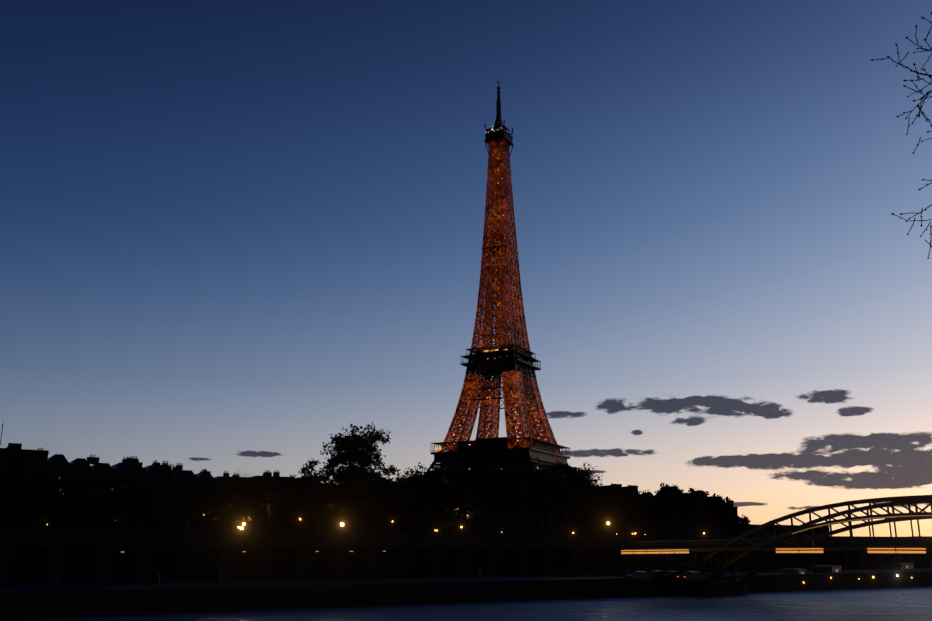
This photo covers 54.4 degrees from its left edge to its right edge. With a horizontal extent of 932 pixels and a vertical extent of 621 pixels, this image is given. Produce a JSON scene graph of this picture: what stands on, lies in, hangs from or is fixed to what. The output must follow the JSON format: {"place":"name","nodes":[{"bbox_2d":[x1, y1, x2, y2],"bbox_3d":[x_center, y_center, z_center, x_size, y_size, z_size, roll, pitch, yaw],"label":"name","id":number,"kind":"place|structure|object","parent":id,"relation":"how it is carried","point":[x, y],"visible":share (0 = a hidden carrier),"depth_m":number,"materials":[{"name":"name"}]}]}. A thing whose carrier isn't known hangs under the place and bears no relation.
{"place":"outdoors","nodes":[
{"label":"outdoors","id":0,"kind":"place"},
{"bbox_2d":[0,470,829,535],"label":"buildings","id":1,"kind":"structure","parent":0,"point":[288,520],"depth_m":189.62,"materials":[{"name":"black"}]},
{"bbox_2d":[0,529,931,619],"bbox_3d":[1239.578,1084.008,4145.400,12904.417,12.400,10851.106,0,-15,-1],"label":"quay","id":2,"kind":"structure","parent":0,"point":[31,556],"depth_m":131.13,"materials":[{"name":"stone"}]},
{"bbox_2d":[0,424,584,533],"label":"buildings","id":3,"kind":"structure","parent":2,"relation":"on","point":[12,455],"depth_m":248.29,"materials":[{"name":"black"}]},
{"bbox_2d":[46,477,704,534],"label":"street lamps","id":4,"kind":"object","parent":2,"relation":"on","point":[240,525],"visible":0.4,"depth_m":147.50,"materials":[{"name":"yellow glass"}]},
{"bbox_2d":[47,518,704,551],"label":"bank lamp globes","id":5,"kind":"object","parent":4,"relation":"on","point":[342,524],"visible":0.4,"depth_m":142.67,"materials":[{"name":"glass"}]},
{"bbox_2d":[0,422,810,535],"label":"bank trees","id":6,"kind":"object","parent":2,"relation":"on","point":[449,490],"depth_m":155.71,"materials":[{"name":"plant"}]},
{"bbox_2d":[426,77,569,471],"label":"tower","id":7,"kind":"structure","parent":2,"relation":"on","point":[507,358],"depth_m":595.80,"materials":[{"name":"orange metal"}]},
{"bbox_2d":[0,586,931,620],"bbox_3d":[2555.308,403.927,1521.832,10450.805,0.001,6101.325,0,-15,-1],"label":"river water","id":8,"kind":"structure","parent":0,"point":[896,604],"depth_m":106.37,"materials":[{"name":"blue liquid"}]},
{"bbox_2d":[0,567,931,591],"bbox_3d":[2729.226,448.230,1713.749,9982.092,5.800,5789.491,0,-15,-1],"label":"quay","id":9,"kind":"structure","parent":0,"point":[86,586],"depth_m":124.85,"materials":[{"name":"stone"}]},
{"bbox_2d":[40,562,931,590],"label":"boats","id":10,"kind":"object","parent":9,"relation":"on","point":[670,576],"visible":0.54,"depth_m":121.61,"materials":[{"name":"black"}]},
{"bbox_2d":[0,0,931,536],"label":"sky","id":11,"kind":"structure","parent":0,"point":[243,234],"materials":[{"name":"blue"}]},
{"bbox_2d":[870,12,931,258],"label":"tree branches","id":12,"kind":"object","parent":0,"point":[920,110],"visible":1,"depth_m":5.74,"materials":[{"name":"black plant"}]},
{"label":"ground","id":13,"kind":"structure","parent":0,"visible":0},
{"bbox_2d":[586,536,931,595],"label":"bridge deck","id":14,"kind":"structure","parent":13,"relation":"on","point":[730,587],"depth_m":136.56,"materials":[{"name":"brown wood"}]},
{"bbox_2d":[589,495,931,584],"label":"arch bridge","id":15,"kind":"structure","parent":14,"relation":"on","point":[743,557],"depth_m":126.36,"materials":[{"name":"black metal"}]},
{"bbox_2d":[621,515,931,553],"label":"bridge lights","id":16,"kind":"object","parent":14,"relation":"attached to","point":[796,548],"visible":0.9,"depth_m":121.28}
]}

